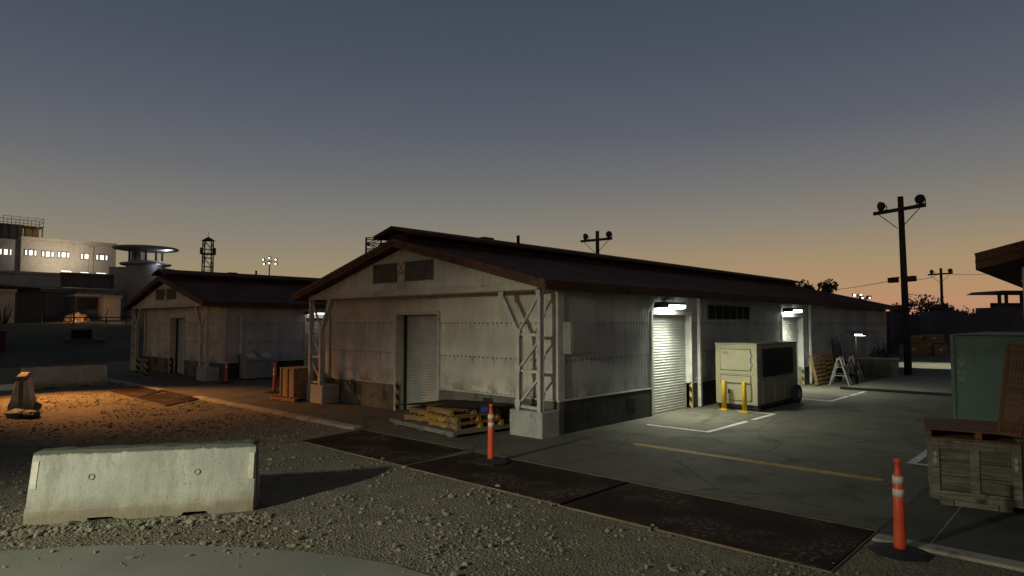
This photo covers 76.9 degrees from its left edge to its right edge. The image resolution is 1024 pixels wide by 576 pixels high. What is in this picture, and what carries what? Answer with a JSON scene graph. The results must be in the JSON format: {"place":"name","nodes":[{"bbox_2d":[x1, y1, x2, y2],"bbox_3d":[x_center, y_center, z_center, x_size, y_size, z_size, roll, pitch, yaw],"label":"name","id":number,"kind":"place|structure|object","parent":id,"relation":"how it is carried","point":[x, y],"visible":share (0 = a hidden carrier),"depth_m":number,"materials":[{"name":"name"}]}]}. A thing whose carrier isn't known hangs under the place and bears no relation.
{"place":"outdoors","nodes":[
{"label":"outdoors","id":0,"kind":"place"},
{"bbox_2d":[0,284,40,290],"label":"canopy roof","id":1,"kind":"structure","parent":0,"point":[19,287],"depth_m":66.61,"materials":[{"name":"metal"}]},
{"bbox_2d":[0,320,143,367],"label":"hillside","id":2,"kind":"structure","parent":0,"point":[32,343],"depth_m":44.92,"materials":[{"name":"concrete"}]},
{"bbox_2d":[0,330,5,352],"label":"red container","id":3,"kind":"object","parent":2,"relation":"on","point":[2,340],"visible":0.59,"depth_m":40.05,"materials":[{"name":"metal"}]},
{"bbox_2d":[0,303,14,323],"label":"bare bush","id":4,"kind":"object","parent":2,"relation":"on","point":[4,320],"visible":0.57,"depth_m":56.16,"materials":[{"name":"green plant"}]},
{"bbox_2d":[0,289,16,322],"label":"white hut","id":5,"kind":"object","parent":2,"relation":"on","point":[7,296],"visible":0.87,"depth_m":62.21,"materials":[{"name":"paint"}]},
{"bbox_2d":[14,290,76,321],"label":"dark gate","id":6,"kind":"structure","parent":2,"relation":"on","point":[30,305],"depth_m":70.72,"materials":[{"name":"metal"}]},
{"bbox_2d":[0,236,116,288],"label":"prison block","id":7,"kind":"structure","parent":2,"relation":"on","point":[34,254],"depth_m":93.59,"materials":[{"name":"concrete"}]},
{"bbox_2d":[0,249,11,255],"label":"window","id":8,"kind":"structure","parent":7,"relation":"in","point":[2,251],"depth_m":90.01,"materials":[{"name":"glass"}]},
{"bbox_2d":[0,223,22,239],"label":"roof shed","id":9,"kind":"structure","parent":7,"relation":"on","point":[10,231],"depth_m":92.15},
{"bbox_2d":[0,215,43,237],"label":"roof railing","id":10,"kind":"object","parent":7,"relation":"on","point":[28,232],"visible":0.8,"depth_m":95.23,"materials":[{"name":"metal"}]},
{"bbox_2d":[24,249,36,256],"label":"window","id":11,"kind":"structure","parent":7,"relation":"in","point":[27,252],"depth_m":91.36,"materials":[{"name":"glass"}]},
{"bbox_2d":[41,250,53,257],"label":"window","id":12,"kind":"structure","parent":7,"relation":"in","point":[49,254],"depth_m":92.86,"materials":[{"name":"glass"}]},
{"bbox_2d":[57,251,69,258],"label":"window","id":13,"kind":"structure","parent":7,"relation":"in","point":[60,254],"depth_m":94.20,"materials":[{"name":"glass"}]},
{"bbox_2d":[80,253,88,259],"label":"window","id":14,"kind":"structure","parent":7,"relation":"in","point":[83,256],"depth_m":96.12,"materials":[{"name":"glass"}]},
{"bbox_2d":[95,254,107,260],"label":"window","id":15,"kind":"structure","parent":7,"relation":"in","point":[99,257],"depth_m":97.80,"materials":[{"name":"glass"}]},
{"bbox_2d":[14,287,115,319],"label":"annex","id":16,"kind":"object","parent":2,"relation":"on","point":[95,291],"visible":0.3,"depth_m":82.25,"materials":[{"name":"concrete"}]},
{"bbox_2d":[0,270,61,287],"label":"canopy wing","id":17,"kind":"structure","parent":16,"relation":"on","point":[39,279],"depth_m":81.54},
{"bbox_2d":[60,272,114,288],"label":"roof screen","id":18,"kind":"object","parent":16,"relation":"on","point":[85,280],"visible":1,"depth_m":79.11,"materials":[{"name":"metal"}]},
{"bbox_2d":[63,312,90,321],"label":"boulder","id":19,"kind":"object","parent":2,"relation":"on","point":[78,314],"visible":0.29,"depth_m":65.36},
{"bbox_2d":[66,294,101,319],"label":"loading bay","id":20,"kind":"object","parent":2,"relation":"on","point":[88,304],"visible":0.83,"depth_m":68.80,"materials":[{"name":"concrete"}]},
{"bbox_2d":[40,309,137,323],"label":"pipe fence","id":21,"kind":"object","parent":2,"relation":"on","point":[106,317],"visible":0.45,"depth_m":59.98,"materials":[{"name":"metal"}]},
{"bbox_2d":[98,295,122,319],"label":"white block","id":22,"kind":"structure","parent":2,"relation":"on","point":[112,303],"depth_m":68.72,"materials":[{"name":"paint"}]},
{"bbox_2d":[109,244,178,319],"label":"watchtower","id":23,"kind":"structure","parent":2,"relation":"on","point":[133,277],"depth_m":86.49,"materials":[{"name":"concrete"}]},
{"bbox_2d":[199,232,215,271],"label":"lattice tower","id":24,"kind":"structure","parent":2,"relation":"on","point":[212,252],"depth_m":110.17,"materials":[{"name":"metal"}]},
{"bbox_2d":[262,256,277,274],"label":"floodlight mast","id":25,"kind":"object","parent":2,"relation":"on","point":[269,262],"visible":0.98,"depth_m":118.53,"materials":[{"name":"metal"}]},
{"bbox_2d":[0,545,430,575],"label":"road","id":26,"kind":"structure","parent":0,"point":[170,560],"depth_m":6.47,"materials":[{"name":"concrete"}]},
{"bbox_2d":[0,368,1023,575],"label":"gravel ground","id":27,"kind":"structure","parent":0,"point":[606,556],"depth_m":7.94,"materials":[{"name":"gravel"}]},
{"bbox_2d":[7,372,36,409],"bbox_3d":[-14.393,2.999,18.974,0.593,0.958,2.010,2,-4,-34],"label":"concrete barrier","id":28,"kind":"object","parent":27,"relation":"on","point":[23,396],"visible":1,"depth_m":18.19,"materials":[{"name":"concrete"}]},
{"bbox_2d":[5,409,40,418],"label":"sandbags","id":29,"kind":"object","parent":27,"relation":"on","point":[21,413],"visible":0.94,"depth_m":16.49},
{"bbox_2d":[19,362,106,389],"bbox_3d":[-17.075,3.337,24.597,0.592,0.890,2.760,-3,-4,43],"label":"concrete barrier","id":30,"kind":"object","parent":27,"relation":"on","point":[66,375],"visible":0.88,"depth_m":24.49,"materials":[{"name":"concrete"}]},
{"bbox_2d":[108,386,163,397],"bbox_3d":[-13.302,3.671,22.981,4.609,0.036,1.714,-3,-4,43],"label":"steel plate","id":31,"kind":"object","parent":27,"relation":"on","point":[134,391],"visible":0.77,"depth_m":22.64,"materials":[{"name":"metal"}]},
{"bbox_2d":[23,439,259,524],"bbox_3d":[-4.690,2.470,8.361,2.610,0.870,0.592,1,-3,-13],"label":"concrete barrier","id":32,"kind":"object","parent":27,"relation":"on","point":[81,484],"visible":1,"depth_m":8.16,"materials":[{"name":"concrete"}]},
{"bbox_2d":[135,392,198,405],"bbox_3d":[-11.068,3.559,20.908,4.111,0.036,1.714,-3,-4,43],"label":"steel plate","id":33,"kind":"object","parent":27,"relation":"on","point":[168,398],"visible":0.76,"depth_m":20.55,"materials":[{"name":"metal"}]},
{"bbox_2d":[300,429,465,465],"bbox_3d":[-2.593,3.102,12.669,3.664,0.036,1.684,-3,-4,43],"label":"steel plate","id":34,"kind":"object","parent":27,"relation":"on","point":[397,450],"visible":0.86,"depth_m":12.51,"materials":[{"name":"metal"}]},
{"bbox_2d":[0,384,868,575],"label":"gravel stones","id":35,"kind":"object","parent":27,"relation":"on","point":[67,526],"visible":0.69,"depth_m":7.81,"materials":[{"name":"gravel"}]},
{"bbox_2d":[406,451,629,505],"bbox_3d":[-0.028,2.972,10.269,3.394,0.036,1.694,-3,-4,43],"label":"steel plate","id":36,"kind":"object","parent":27,"relation":"on","point":[557,486],"visible":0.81,"depth_m":10.01,"materials":[{"name":"metal"}]},
{"bbox_2d":[473,404,508,465],"bbox_3d":[-0.362,2.495,11.098,0.573,0.990,0.573,2,-4,-31],"label":"delineator post","id":37,"kind":"object","parent":36,"relation":"on","point":[490,459],"visible":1,"depth_m":11.04,"materials":[{"name":"plastic"}]},
{"bbox_2d":[559,482,877,572],"bbox_3d":[2.427,2.848,7.971,3.364,0.036,1.704,-3,-4,43],"label":"steel plate","id":38,"kind":"object","parent":27,"relation":"on","point":[799,540],"visible":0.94,"depth_m":7.67,"materials":[{"name":"metal"}]},
{"bbox_2d":[867,458,934,561],"bbox_3d":[4.090,2.306,6.814,0.573,0.990,0.573,0,-3,3],"label":"delineator post","id":39,"kind":"object","parent":27,"relation":"on","point":[898,548],"visible":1,"depth_m":6.76,"materials":[{"name":"plastic"}]},
{"bbox_2d":[872,533,1023,571],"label":"slab kerb","id":40,"kind":"structure","parent":27,"relation":"on","point":[1015,565],"depth_m":6.64,"materials":[{"name":"concrete"}]},
{"bbox_2d":[0,0,1023,313],"label":"sky","id":41,"kind":"structure","parent":0,"point":[755,137],"materials":[{"name":"blue"}]},
{"bbox_2d":[105,350,1023,530],"bbox_3d":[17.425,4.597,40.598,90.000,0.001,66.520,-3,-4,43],"label":"yard pavement","id":42,"kind":"structure","parent":0,"point":[873,434],"depth_m":12.94,"materials":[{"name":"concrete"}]},
{"bbox_2d":[63,329,106,343],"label":"parked truck","id":43,"kind":"object","parent":42,"relation":"on","point":[81,336],"visible":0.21,"depth_m":45.97,"materials":[{"name":"green paint"}]},
{"bbox_2d":[134,358,140,373],"bbox_3d":[-17.641,3.679,30.368,0.278,0.770,0.278,-3,-4,43],"label":"striped bollard","id":44,"kind":"object","parent":42,"relation":"on","point":[137,369],"visible":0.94,"depth_m":30.31,"materials":[{"name":"metal"}]},
{"bbox_2d":[143,359,148,376],"bbox_3d":[-16.459,3.605,28.998,0.278,0.770,0.278,-3,-4,43],"label":"striped bollard","id":45,"kind":"object","parent":42,"relation":"on","point":[146,362],"visible":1,"depth_m":28.93,"materials":[{"name":"metal"}]},
{"bbox_2d":[122,269,325,380],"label":"warehouse","id":46,"kind":"structure","parent":42,"relation":"on","point":[201,325],"depth_m":29.43,"materials":[{"name":"white paint"}]},
{"bbox_2d":[168,316,185,374],"bbox_3d":[-15.654,2.724,30.487,1.880,2.750,0.416,-3,-4,43],"label":"roller door","id":47,"kind":"structure","parent":46,"relation":"in","point":[177,332],"depth_m":30.99,"materials":[{"name":"paint"}]},
{"bbox_2d":[304,311,324,314],"bbox_3d":[-9.160,1.170,30.170,0.439,0.162,1.100,-3,-4,43],"label":"wall lamp","id":48,"kind":"object","parent":46,"relation":"attached to","point":[318,312],"visible":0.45,"depth_m":30.03,"materials":[{"name":"metal"}]},
{"bbox_2d":[303,316,325,372],"bbox_3d":[-9.012,2.738,30.762,0.416,2.750,2.190,-3,-4,43],"label":"roller door","id":49,"kind":"structure","parent":46,"relation":"in","point":[306,318],"depth_m":30.38,"materials":[{"name":"paint"}]},
{"bbox_2d":[218,358,233,383],"bbox_3d":[-11.422,3.300,25.763,0.573,0.990,0.573,2,-4,-36],"label":"delineator post","id":50,"kind":"object","parent":42,"relation":"on","point":[225,381],"visible":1,"depth_m":25.71,"materials":[{"name":"plastic"}]},
{"bbox_2d":[107,378,361,429],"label":"kerb","id":51,"kind":"structure","parent":42,"relation":"on","point":[300,417],"depth_m":17.59,"materials":[{"name":"concrete"}]},
{"bbox_2d":[238,351,276,379],"bbox_3d":[-10.966,3.323,27.798,0.840,1.162,1.360,-3,-4,43],"label":"dumpster","id":52,"kind":"object","parent":42,"relation":"on","point":[256,364],"visible":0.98,"depth_m":27.50,"materials":[{"name":"grey paint"}]},
{"bbox_2d":[265,364,278,393],"bbox_3d":[-8.178,3.107,22.207,0.573,0.990,0.573,-2,-4,37],"label":"delineator post","id":53,"kind":"object","parent":42,"relation":"on","point":[274,391],"visible":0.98,"depth_m":22.15,"materials":[{"name":"plastic"}]},
{"bbox_2d":[270,395,305,402],"bbox_3d":[-6.708,3.440,20.302,1.350,0.121,1.200,-2,-4,39],"label":"wooden pallet","id":54,"kind":"object","parent":42,"relation":"on","point":[285,398],"visible":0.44,"depth_m":19.78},
{"bbox_2d":[279,366,318,397],"bbox_3d":[-6.645,2.939,20.338,0.860,0.885,1.030,-3,-4,41],"label":"plywood box","id":55,"kind":"object","parent":54,"relation":"on","point":[293,381],"visible":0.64,"depth_m":19.93,"materials":[{"name":"wood"}]},
{"bbox_2d":[365,237,382,252],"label":"lattice tower","id":56,"kind":"structure","parent":42,"relation":"on","point":[368,244],"depth_m":61.68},
{"bbox_2d":[390,418,509,437],"bbox_3d":[-1.374,3.148,14.932,1.815,0.125,2.640,3,-4,-40],"label":"timber skid","id":57,"kind":"object","parent":42,"relation":"on","point":[426,426],"visible":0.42,"depth_m":14.18,"materials":[{"name":"wood"}]},
{"bbox_2d":[404,413,428,421],"bbox_3d":[-1.865,3.057,15.405,1.000,0.137,1.000,-2,-4,37],"label":"wooden pallet","id":58,"kind":"object","parent":57,"relation":"on","point":[413,416],"visible":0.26,"depth_m":15.11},
{"bbox_2d":[409,406,432,414],"bbox_3d":[-1.772,2.916,15.395,1.000,0.137,1.000,2,-4,-37],"label":"wooden pallet","id":59,"kind":"object","parent":58,"relation":"on","point":[420,410],"visible":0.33,"depth_m":15.21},
{"bbox_2d":[429,416,503,430],"bbox_3d":[-1.032,3.008,14.496,1.250,0.137,1.150,3,-4,-39],"label":"wooden pallet","id":60,"kind":"object","parent":57,"relation":"on","point":[477,425],"visible":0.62,"depth_m":14.11,"materials":[{"name":"wood"}]},
{"bbox_2d":[425,410,499,423],"bbox_3d":[-1.110,2.868,14.508,1.250,0.137,1.150,3,-4,-44],"label":"wooden pallet","id":61,"kind":"object","parent":60,"relation":"on","point":[452,419],"visible":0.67,"depth_m":14.12,"materials":[{"name":"wood"}]},
{"bbox_2d":[427,403,498,416],"bbox_3d":[-1.122,2.736,14.649,1.250,0.137,1.150,2,-4,-33],"label":"wooden pallet","id":62,"kind":"object","parent":61,"relation":"on","point":[449,411],"visible":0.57,"depth_m":14.20,"materials":[{"name":"wood"}]},
{"bbox_2d":[396,400,513,407],"bbox_3d":[-1.486,2.715,15.023,3.100,0.200,1.330,-3,-4,43],"label":"plywood sheet","id":63,"kind":"object","parent":62,"relation":"on","point":[464,403],"visible":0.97,"depth_m":14.87,"materials":[{"name":"wood"}]},
{"bbox_2d":[479,405,488,413],"bbox_3d":[-0.585,2.614,13.869,0.320,0.196,0.191,-3,-4,43],"label":"blue bundle","id":64,"kind":"object","parent":63,"relation":"on","point":[483,409],"visible":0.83,"depth_m":13.79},
{"bbox_2d":[291,226,897,438],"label":"warehouse","id":65,"kind":"structure","parent":42,"relation":"on","point":[548,342],"depth_m":17.17,"materials":[{"name":"paint"}]},
{"bbox_2d":[394,311,440,409],"bbox_3d":[-2.426,2.011,17.299,1.880,2.750,0.416,-3,-4,43],"label":"roller door","id":66,"kind":"structure","parent":65,"relation":"in","point":[417,357],"depth_m":17.67,"materials":[{"name":"paint"}]},
{"bbox_2d":[653,302,685,308],"bbox_3d":[4.150,0.463,17.071,0.439,0.162,1.100,-3,-4,43],"label":"wall lamp","id":67,"kind":"object","parent":65,"relation":"attached to","point":[671,305],"visible":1,"depth_m":16.76,"materials":[{"name":"metal"}]},
{"bbox_2d":[650,311,692,415],"bbox_3d":[4.216,2.026,17.574,0.416,2.750,2.190,-3,-4,43],"label":"roller door","id":68,"kind":"structure","parent":65,"relation":"in","point":[671,350],"depth_m":17.71,"materials":[{"name":"paint"}]},
{"bbox_2d":[782,308,801,312],"bbox_3d":[10.222,0.815,23.596,0.439,0.162,1.100,-3,-4,43],"label":"wall lamp","id":69,"kind":"object","parent":65,"relation":"attached to","point":[793,310],"visible":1,"depth_m":23.26,"materials":[{"name":"metal"}]},
{"bbox_2d":[781,315,804,384],"bbox_3d":[10.356,2.382,24.172,0.416,2.750,2.190,-3,-4,43],"label":"roller door","id":70,"kind":"structure","parent":65,"relation":"in","point":[792,329],"depth_m":24.78,"materials":[{"name":"paint"}]},
{"bbox_2d":[580,231,611,253],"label":"utility pole","id":71,"kind":"object","parent":42,"relation":"on","point":[598,239],"visible":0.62,"depth_m":53.21,"materials":[{"name":"wood"}]},
{"bbox_2d":[718,380,729,410],"bbox_3d":[5.859,2.969,17.805,0.240,0.832,0.240,-3,-4,43],"label":"yellow bollard","id":72,"kind":"object","parent":42,"relation":"on","point":[724,400],"visible":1,"depth_m":17.76,"materials":[{"name":"metal"}]},
{"bbox_2d":[739,382,749,412],"bbox_3d":[6.238,2.942,17.304,0.240,0.832,0.240,-3,-4,43],"label":"yellow bollard","id":73,"kind":"object","parent":42,"relation":"on","point":[744,397],"visible":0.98,"depth_m":17.26,"materials":[{"name":"metal"}]},
{"bbox_2d":[632,443,883,481],"bbox_3d":[4.027,3.018,11.319,4.410,0.014,0.200,-3,-4,43],"label":"yellow line marking","id":74,"kind":"object","parent":42,"relation":"on","point":[776,464],"visible":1,"depth_m":10.99,"materials":[{"name":"paint"}]},
{"bbox_2d":[715,340,801,410],"bbox_3d":[7.262,2.498,18.990,1.470,1.860,3.115,-3,-4,43],"label":"generator","id":75,"kind":"object","parent":42,"relation":"on","point":[766,371],"visible":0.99,"depth_m":18.05,"materials":[{"name":"beige paint"}]},
{"bbox_2d":[647,391,927,465],"bbox_3d":[9.815,3.299,16.526,7.930,0.014,12.200,-3,-4,43],"label":"white line marking","id":76,"kind":"object","parent":42,"relation":"on","point":[919,457],"visible":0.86,"depth_m":14.77,"materials":[{"name":"paint"}]},
{"bbox_2d":[795,278,838,292],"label":"broadleaf tree","id":77,"kind":"object","parent":42,"relation":"on","point":[825,286],"visible":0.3,"depth_m":61.55,"materials":[{"name":"green plant"}]},
{"bbox_2d":[808,354,827,384],"bbox_3d":[11.943,3.161,25.107,0.137,1.150,1.150,-18,-14,41],"label":"wooden pallet","id":78,"kind":"object","parent":42,"relation":"on","point":[817,368],"visible":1,"depth_m":24.98,"materials":[{"name":"wood"}]},
{"bbox_2d":[822,353,837,382],"bbox_3d":[12.780,3.211,26.007,0.135,1.150,1.150,-16,-13,41],"label":"wooden pallet","id":79,"kind":"object","parent":42,"relation":"on","point":[828,367],"visible":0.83,"depth_m":25.97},
{"bbox_2d":[831,335,845,379],"bbox_3d":[13.986,2.964,27.548,0.285,1.858,1.227,-3,-4,43],"label":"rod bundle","id":80,"kind":"object","parent":42,"relation":"on","point":[837,356],"visible":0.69,"depth_m":27.49,"materials":[{"name":"metal"}]},
{"bbox_2d":[829,356,851,385],"bbox_3d":[12.815,3.232,25.170,0.733,1.075,1.210,-2,-4,31],"label":"trestle barricade","id":81,"kind":"object","parent":42,"relation":"on","point":[838,361],"visible":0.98,"depth_m":24.79,"materials":[{"name":"grey paint"}]},
{"bbox_2d":[842,355,864,382],"bbox_3d":[13.956,3.297,26.366,0.733,1.075,1.210,-2,-4,33],"label":"trestle barricade","id":82,"kind":"object","parent":42,"relation":"on","point":[851,367],"visible":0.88,"depth_m":26.03,"materials":[{"name":"grey paint"}]},
{"bbox_2d":[846,330,875,383],"bbox_3d":[13.808,2.727,25.451,1.070,2.100,0.452,-3,-4,43],"label":"lamp post","id":83,"kind":"object","parent":42,"relation":"on","point":[855,351],"visible":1,"depth_m":25.56,"materials":[{"name":"metal"}]},
{"bbox_2d":[859,296,871,299],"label":"floodlight mast","id":84,"kind":"object","parent":42,"relation":"on","point":[866,298],"visible":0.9,"depth_m":80.08,"materials":[{"name":"metal"}]},
{"bbox_2d":[854,356,899,376],"bbox_3d":[16.953,3.608,29.890,1.780,0.820,2.180,-2,-4,31],"label":"block planter","id":85,"kind":"object","parent":42,"relation":"on","point":[880,366],"visible":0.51,"depth_m":28.96,"materials":[{"name":"concrete"}]},
{"bbox_2d":[869,340,905,357],"bbox_3d":[17.251,2.782,29.593,1.578,0.996,1.932,-3,-4,43],"label":"dry agave","id":86,"kind":"object","parent":85,"relation":"on","point":[881,352],"visible":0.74,"depth_m":29.64,"materials":[{"name":"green plant"}]},
{"bbox_2d":[886,311,902,353],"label":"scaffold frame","id":87,"kind":"object","parent":42,"relation":"on","point":[890,334],"visible":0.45,"depth_m":50.02,"materials":[{"name":"metal"}]},
{"bbox_2d":[889,302,901,314],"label":"broadleaf tree","id":88,"kind":"object","parent":42,"relation":"on","point":[899,310],"visible":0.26,"depth_m":65.27,"materials":[{"name":"green plant"}]},
{"bbox_2d":[840,386,951,395],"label":"dark kerb","id":89,"kind":"structure","parent":42,"relation":"on","point":[899,391],"depth_m":22.09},
{"bbox_2d":[873,194,925,374],"bbox_3d":[18.278,-0.052,30.091,0.549,8.550,2.534,2,-4,-26],"label":"utility pole","id":90,"kind":"object","parent":42,"relation":"on","point":[919,199],"visible":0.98,"depth_m":30.05,"materials":[{"name":"wood"}]},
{"bbox_2d":[826,281,887,290],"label":"overhead wire","id":91,"kind":"object","parent":90,"relation":"attached to","point":[857,286],"visible":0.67,"depth_m":50.77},
{"bbox_2d":[879,485,928,530],"bbox_3d":[5.536,2.904,8.840,0.030,0.054,3.700,-3,-4,43],"label":"slab joint","id":92,"kind":"object","parent":42,"relation":"on","point":[906,505],"visible":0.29,"depth_m":8.56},
{"bbox_2d":[899,344,920,354],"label":"cargo crate","id":93,"kind":"object","parent":42,"relation":"on","point":[915,349],"visible":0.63,"depth_m":46.89,"materials":[{"name":"brown wood"}]},
{"bbox_2d":[912,343,933,354],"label":"cargo crate","id":94,"kind":"object","parent":42,"relation":"on","point":[926,348],"visible":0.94,"depth_m":47.09,"materials":[{"name":"brown wood"}]},
{"bbox_2d":[910,335,923,342],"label":"cargo crate","id":95,"kind":"object","parent":94,"relation":"on","point":[917,339],"visible":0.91,"depth_m":47.33,"materials":[{"name":"brown wood"}]},
{"bbox_2d":[918,334,944,342],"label":"cargo crate","id":96,"kind":"object","parent":94,"relation":"on","point":[932,338],"visible":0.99,"depth_m":47.23,"materials":[{"name":"brown wood"}]},
{"bbox_2d":[932,344,947,354],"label":"cargo crate","id":97,"kind":"object","parent":42,"relation":"on","point":[938,349],"visible":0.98,"depth_m":46.89,"materials":[{"name":"brown wood"}]},
{"bbox_2d":[928,268,952,310],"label":"utility pole","id":98,"kind":"object","parent":42,"relation":"on","point":[950,271],"visible":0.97,"depth_m":63.09,"materials":[{"name":"wood"}]},
{"bbox_2d":[908,293,975,313],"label":"broadleaf tree","id":99,"kind":"object","parent":42,"relation":"on","point":[930,306],"visible":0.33,"depth_m":75.75,"materials":[{"name":"green plant"}]},
{"bbox_2d":[919,311,965,352],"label":"stacked container","id":100,"kind":"object","parent":42,"relation":"on","point":[946,324],"visible":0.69,"depth_m":51.01,"materials":[{"name":"metal"}]},
{"bbox_2d":[894,312,1023,349],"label":"sheet fence","id":101,"kind":"object","parent":42,"relation":"on","point":[1002,322],"visible":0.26,"depth_m":55.12,"materials":[{"name":"metal"}]},
{"bbox_2d":[950,332,1023,423],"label":"shipping container","id":102,"kind":"object","parent":42,"relation":"on","point":[977,362],"visible":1,"depth_m":15.45,"materials":[{"name":"metal"}]},
{"bbox_2d":[967,290,1023,313],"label":"guard hut","id":103,"kind":"object","parent":42,"relation":"on","point":[1000,307],"visible":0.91,"depth_m":56.43,"materials":[{"name":"metal"}]},
{"bbox_2d":[849,375,951,392],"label":"dark asphalt","id":104,"kind":"structure","parent":0,"point":[925,384],"depth_m":24.90,"materials":[{"name":"asphalt"}]},
{"bbox_2d":[878,487,1023,561],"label":"slab pavement","id":105,"kind":"structure","parent":0,"point":[982,531],"depth_m":7.49,"materials":[{"name":"concrete"}]},
{"bbox_2d":[930,506,960,543],"bbox_3d":[5.862,2.848,8.404,0.015,0.010,3.900,-3,-4,43],"label":"slab score line","id":106,"kind":"object","parent":105,"relation":"on","point":[932,541],"visible":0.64,"depth_m":7.56,"materials":[{"name":"concrete"}]},
{"bbox_2d":[927,430,1023,512],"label":"wooden crate","id":107,"kind":"object","parent":105,"relation":"on","point":[980,475],"visible":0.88,"depth_m":8.29,"materials":[{"name":"wood"}]},
{"bbox_2d":[924,417,1023,444],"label":"wooden pallet","id":108,"kind":"object","parent":107,"relation":"on","point":[976,428],"visible":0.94,"depth_m":8.60,"materials":[{"name":"wood"}]},
{"bbox_2d":[974,240,1023,305],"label":"warehouse","id":109,"kind":"structure","parent":105,"relation":"on","point":[1005,263],"depth_m":8.10,"materials":[{"name":"white paint"}]},
{"bbox_2d":[997,343,1023,437],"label":"slatted frame","id":110,"kind":"object","parent":109,"relation":"attached to","point":[1003,400],"visible":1,"depth_m":8.01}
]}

